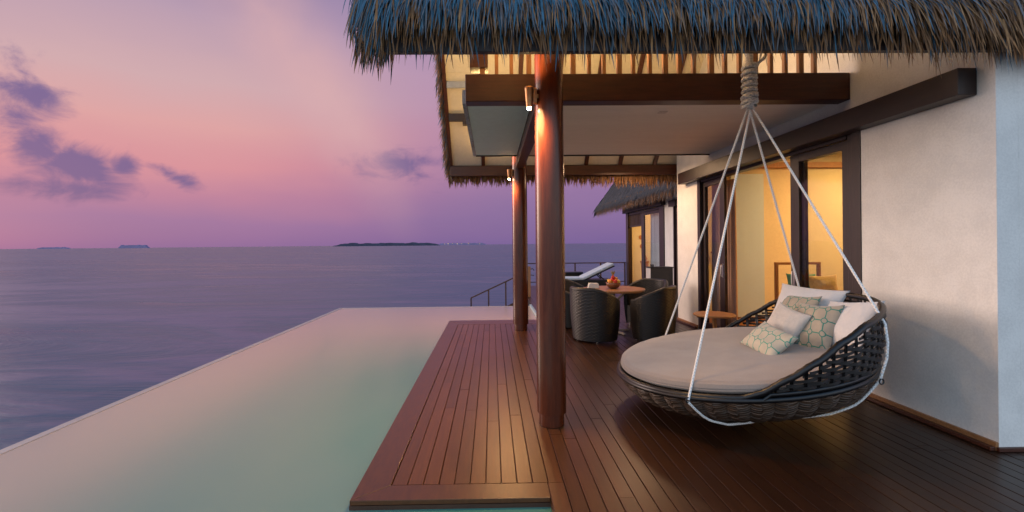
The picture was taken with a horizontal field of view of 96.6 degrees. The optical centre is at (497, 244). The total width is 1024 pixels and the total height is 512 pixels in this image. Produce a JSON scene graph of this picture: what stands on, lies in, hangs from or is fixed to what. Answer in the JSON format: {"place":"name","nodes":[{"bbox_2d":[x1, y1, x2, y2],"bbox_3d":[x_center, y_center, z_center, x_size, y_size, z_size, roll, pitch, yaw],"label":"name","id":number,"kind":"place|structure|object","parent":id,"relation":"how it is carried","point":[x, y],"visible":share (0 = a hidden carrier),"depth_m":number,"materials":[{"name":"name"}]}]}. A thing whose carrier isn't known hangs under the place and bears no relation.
{"place":"outdoors","nodes":[
{"label":"outdoors","id":0,"kind":"place"},
{"bbox_2d":[37,247,70,248],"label":"island","id":1,"kind":"structure","parent":0,"point":[53,248],"depth_m":8880.77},
{"bbox_2d":[118,245,149,247],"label":"island","id":2,"kind":"structure","parent":0,"point":[133,246],"depth_m":5143.47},
{"bbox_2d":[0,243,625,449],"bbox_3d":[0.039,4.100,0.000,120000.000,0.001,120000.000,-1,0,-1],"label":"sea","id":3,"kind":"structure","parent":0,"point":[83,331],"depth_m":35.77,"materials":[{"name":"liquid"}]},
{"bbox_2d":[0,0,625,248],"label":"sky","id":4,"kind":"structure","parent":0,"point":[152,123],"materials":[{"name":"purple"}]},
{"bbox_2d":[336,242,438,245],"bbox_3d":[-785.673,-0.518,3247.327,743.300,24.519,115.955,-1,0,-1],"label":"island","id":5,"kind":"structure","parent":0,"point":[394,244],"depth_m":3189.91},
{"bbox_2d":[439,243,486,244],"bbox_3d":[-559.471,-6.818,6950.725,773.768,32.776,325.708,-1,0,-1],"label":"island","id":6,"kind":"structure","parent":0,"point":[462,244],"depth_m":6992.97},
{"bbox_2d":[565,271,582,275],"bbox_3d":[2.299,1.188,15.233,1.000,0.540,0.500,-1,0,-1],"label":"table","id":7,"kind":"object","parent":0,"point":[573,273],"visible":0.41,"depth_m":15.01,"materials":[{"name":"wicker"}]},
{"bbox_2d":[640,257,648,274],"bbox_3d":[5.040,0.892,15.672,0.300,1.120,0.300,-1,0,-1],"label":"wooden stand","id":8,"kind":"object","parent":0,"point":[647,263],"visible":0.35,"depth_m":15.61,"materials":[{"name":"brown wood"}]},
{"bbox_2d":[392,285,1023,511],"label":"deck","id":9,"kind":"structure","parent":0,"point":[614,443],"depth_m":3.27,"materials":[{"name":"brown wood"}]},
{"bbox_2d":[470,278,512,305],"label":"sea stairs","id":10,"kind":"structure","parent":9,"relation":"attached to","point":[488,294],"depth_m":12.98,"materials":[{"name":"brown wood"}]},
{"bbox_2d":[528,266,533,296],"bbox_3d":[0.924,1.061,13.008,0.230,0.860,0.132,-1,0,-1],"label":"newel post","id":11,"kind":"object","parent":9,"relation":"on","point":[529,281],"visible":0.71,"depth_m":12.95,"materials":[{"name":"brown wood"}]},
{"bbox_2d":[565,279,583,327],"bbox_3d":[1.289,1.069,8.367,0.608,0.832,0.787,-1,0,41],"label":"wicker armchair","id":12,"kind":"object","parent":9,"relation":"on","point":[569,283],"visible":0.13,"depth_m":7.98,"materials":[{"name":"wicker"}]},
{"bbox_2d":[528,262,625,284],"bbox_3d":[2.706,1.065,16.339,3.752,0.818,0.060,-1,0,-1],"label":"railing","id":13,"kind":"object","parent":9,"relation":"on","point":[624,281],"visible":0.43,"depth_m":16.33,"materials":[{"name":"brown wood"}]},
{"bbox_2d":[565,262,614,286],"bbox_3d":[2.464,0.988,14.036,2.100,0.816,0.720,-1,0,-1],"label":"sun lounger","id":14,"kind":"object","parent":9,"relation":"on","point":[585,279],"visible":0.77,"depth_m":13.70,"materials":[{"name":"fabric"}]},
{"bbox_2d":[570,286,619,342],"bbox_3d":[1.454,1.067,7.077,0.608,0.832,0.787,-1,0,-38],"label":"wicker armchair","id":15,"kind":"object","parent":9,"relation":"on","point":[595,314],"visible":1,"depth_m":6.80,"materials":[{"name":"black wicker"}]},
{"bbox_2d":[583,286,644,334],"bbox_3d":[1.944,1.109,7.688,1.040,0.734,1.040,-1,0,-1],"label":"dining table","id":16,"kind":"object","parent":9,"relation":"on","point":[622,290],"visible":0.52,"depth_m":7.47,"materials":[{"name":"brown wood"}]},
{"bbox_2d":[587,283,598,287],"bbox_3d":[1.619,0.700,7.743,0.187,0.085,0.100,-1,0,-1],"label":"napkin box","id":17,"kind":"object","parent":16,"relation":"on","point":[593,285],"visible":0.9,"depth_m":7.69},
{"bbox_2d":[606,271,620,288],"bbox_3d":[1.929,0.591,7.628,0.250,0.300,0.250,-1,0,-1],"label":"fruit bowl","id":18,"kind":"object","parent":16,"relation":"on","point":[613,282],"visible":1,"depth_m":7.57,"materials":[{"name":"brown wood"}]},
{"bbox_2d":[592,179,677,299],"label":"villa wing","id":19,"kind":"structure","parent":9,"relation":"on","point":[645,233],"depth_m":14.55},
{"bbox_2d":[641,210,658,278],"bbox_3d":[4.693,0.211,13.967,0.050,2.443,1.680,-1,0,-1],"label":"sliding door","id":20,"kind":"structure","parent":19,"relation":"in","point":[643,244],"depth_m":14.58,"materials":[{"name":"brown wood"}]},
{"bbox_2d":[668,199,677,299],"bbox_3d":[4.675,0.145,11.976,0.220,2.620,0.420,-1,0,-1],"label":"narrow door","id":21,"kind":"structure","parent":19,"relation":"in","point":[671,203],"depth_m":12.06,"materials":[{"name":"brown wood"}]},
{"bbox_2d":[624,278,667,324],"bbox_3d":[2.734,1.055,8.300,0.608,0.832,0.787,-1,0,-35],"label":"wicker armchair","id":22,"kind":"object","parent":9,"relation":"on","point":[649,285],"visible":0.34,"depth_m":8.48,"materials":[{"name":"wicker"}]},
{"bbox_2d":[630,285,676,340],"bbox_3d":[2.469,1.057,7.112,0.608,0.832,0.787,-1,0,36],"label":"wicker armchair","id":23,"kind":"object","parent":9,"relation":"on","point":[651,313],"visible":0.95,"depth_m":6.82,"materials":[{"name":"wicker"}]},
{"bbox_2d":[646,264,673,286],"bbox_3d":[4.156,0.978,11.724,0.600,0.945,0.360,-1,0,-1],"label":"wicker cabinet","id":24,"kind":"object","parent":9,"relation":"on","point":[660,272],"visible":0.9,"depth_m":11.56,"materials":[{"name":"black wicker"}]},
{"bbox_2d":[342,0,1023,451],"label":"villa","id":25,"kind":"object","parent":9,"relation":"on","point":[894,128],"visible":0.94,"depth_m":3.82,"materials":[{"name":"paint"}]},
{"bbox_2d":[507,169,512,179],"bbox_3d":[0.216,-1.212,7.934,0.113,0.191,0.072,-1,0,-1],"label":"post lamp","id":26,"kind":"object","parent":25,"relation":"attached to","point":[510,173],"visible":1,"depth_m":7.91,"materials":[{"name":"orange metal"}]},
{"bbox_2d":[525,86,537,109],"bbox_3d":[0.275,-1.192,3.734,0.113,0.191,0.072,-1,0,-1],"label":"post lamp","id":27,"kind":"object","parent":25,"relation":"attached to","point":[531,94],"visible":1,"depth_m":3.71,"materials":[{"name":"orange metal"}]},
{"bbox_2d":[703,176,727,328],"bbox_3d":[3.535,0.191,7.478,0.086,2.503,0.716,-1,0,-1],"label":"sliding door","id":28,"kind":"structure","parent":25,"relation":"in","point":[723,189],"depth_m":7.23,"materials":[{"name":"brown wood"}]},
{"bbox_2d":[617,53,888,425],"bbox_3d":[1.940,-0.576,4.117,2.146,3.927,2.131,-8,-1,-1],"label":"hanging daybed","id":29,"kind":"object","parent":25,"relation":"hanging from","point":[721,374],"visible":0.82,"depth_m":3.46,"materials":[{"name":"fabric"}]},
{"bbox_2d":[740,321,798,354],"bbox_3d":[2.337,0.832,3.953,0.300,0.141,0.460,-42,7,4],"label":"pillow","id":30,"kind":"object","parent":29,"relation":"on","point":[764,337],"visible":0.97,"depth_m":3.87,"materials":[{"name":"beige fabric"}]},
{"bbox_2d":[767,302,812,344],"bbox_3d":[2.572,0.756,4.117,0.143,0.420,0.380,28,6,-12],"label":"pillow","id":31,"kind":"object","parent":29,"relation":"on","point":[786,319],"visible":0.57,"depth_m":4.03,"materials":[{"name":"beige fabric"}]},
{"bbox_2d":[782,295,821,310],"bbox_3d":[2.806,0.673,4.319,0.142,0.440,0.440,29,-6,-4],"label":"pillow","id":32,"kind":"object","parent":29,"relation":"on","point":[792,302],"visible":0.29,"depth_m":4.27,"materials":[{"name":"beige fabric"}]},
{"bbox_2d":[767,283,849,320],"bbox_3d":[2.946,0.602,4.362,0.172,0.440,0.660,30,-9,-18],"label":"pillow","id":33,"kind":"object","parent":29,"relation":"on","point":[826,295],"visible":0.35,"depth_m":4.31,"materials":[{"name":"white fabric"}]},
{"bbox_2d":[794,303,844,348],"bbox_3d":[2.734,0.730,3.959,0.160,0.470,0.450,27,-9,-8],"label":"pillow","id":34,"kind":"object","parent":29,"relation":"on","point":[817,331],"visible":0.67,"depth_m":3.84,"materials":[{"name":"beige fabric"}]},
{"bbox_2d":[828,300,884,352],"bbox_3d":[2.885,0.673,3.780,0.181,0.460,0.580,27,-6,2],"label":"pillow","id":35,"kind":"object","parent":29,"relation":"on","point":[853,316],"visible":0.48,"depth_m":3.65,"materials":[{"name":"white fabric"}]},
{"bbox_2d":[774,262,820,305],"bbox_3d":[4.782,0.869,6.939,0.730,1.170,0.702,-1,0,-1],"label":"wooden armchair","id":36,"kind":"object","parent":25,"relation":"on","point":[776,279],"visible":0.27,"depth_m":7.25,"materials":[{"name":"brown wood"}]},
{"bbox_2d":[786,273,815,287],"bbox_3d":[4.708,0.654,7.066,0.400,0.420,0.152,-1,-18,21],"label":"cushion","id":37,"kind":"object","parent":36,"relation":"on","point":[789,278],"visible":0.07,"depth_m":7.12,"materials":[{"name":"green fabric"}]},
{"bbox_2d":[790,141,848,302],"bbox_3d":[3.568,0.190,5.081,0.086,2.503,0.918,-1,0,-1],"label":"sliding door","id":38,"kind":"structure","parent":25,"relation":"in","point":[796,161],"depth_m":5.39,"materials":[{"name":"brown wood"}]},
{"bbox_2d":[802,151,841,287],"bbox_3d":[3.637,0.190,5.031,0.045,2.503,0.760,-1,0,-1],"label":"sliding door","id":39,"kind":"structure","parent":25,"relation":"in","point":[805,163],"depth_m":5.36,"materials":[{"name":"brown wood"}]},
{"bbox_2d":[693,311,735,327],"bbox_3d":[3.023,1.219,6.373,0.544,0.500,0.544,-1,0,-1],"label":"side table","id":40,"kind":"object","parent":9,"relation":"on","point":[714,315],"visible":0.7,"depth_m":6.30,"materials":[{"name":"brown wood"}]},
{"bbox_2d":[809,274,838,290],"bbox_3d":[4.911,0.662,6.867,0.420,0.420,0.163,-3,-18,11],"label":"cushion","id":41,"kind":"object","parent":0,"point":[829,282],"visible":0.55,"depth_m":6.84,"materials":[{"name":"fabric"}]},
{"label":"pool basin","id":42,"kind":"structure","parent":0,"visible":0},
{"bbox_2d":[0,306,512,454],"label":"pool rim","id":43,"kind":"object","parent":42,"relation":"attached to","point":[30,439],"visible":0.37,"depth_m":4.88,"materials":[{"name":"tile"}]},
{"bbox_2d":[530,304,535,315],"bbox_3d":[0.830,1.694,10.210,0.049,0.396,2.324,-1,0,-1],"label":"pool coping","id":44,"kind":"object","parent":43,"relation":"attached to","point":[533,309],"visible":0.21,"depth_m":10.57,"materials":[{"name":"white stone"}]},
{"bbox_2d":[0,306,551,511],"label":"pool water","id":45,"kind":"structure","parent":42,"relation":"in","point":[300,418],"depth_m":3.81,"materials":[{"name":"teal liquid"}]},
{"bbox_2d":[456,300,531,483],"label":"deck joists","id":46,"kind":"object","parent":42,"relation":"attached to","point":[529,303],"visible":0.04,"depth_m":4.07,"materials":[{"name":"brown wood"}]},
{"bbox_2d":[349,502,553,511],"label":"deck fascia","id":47,"kind":"structure","parent":46,"relation":"attached to","point":[449,506],"depth_m":2.69,"materials":[{"name":"brown wood"}]},
{"bbox_2d":[350,320,571,511],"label":"deck frame","id":48,"kind":"object","parent":46,"relation":"on","point":[375,486],"visible":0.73,"depth_m":2.84,"materials":[{"name":"brown wood"}]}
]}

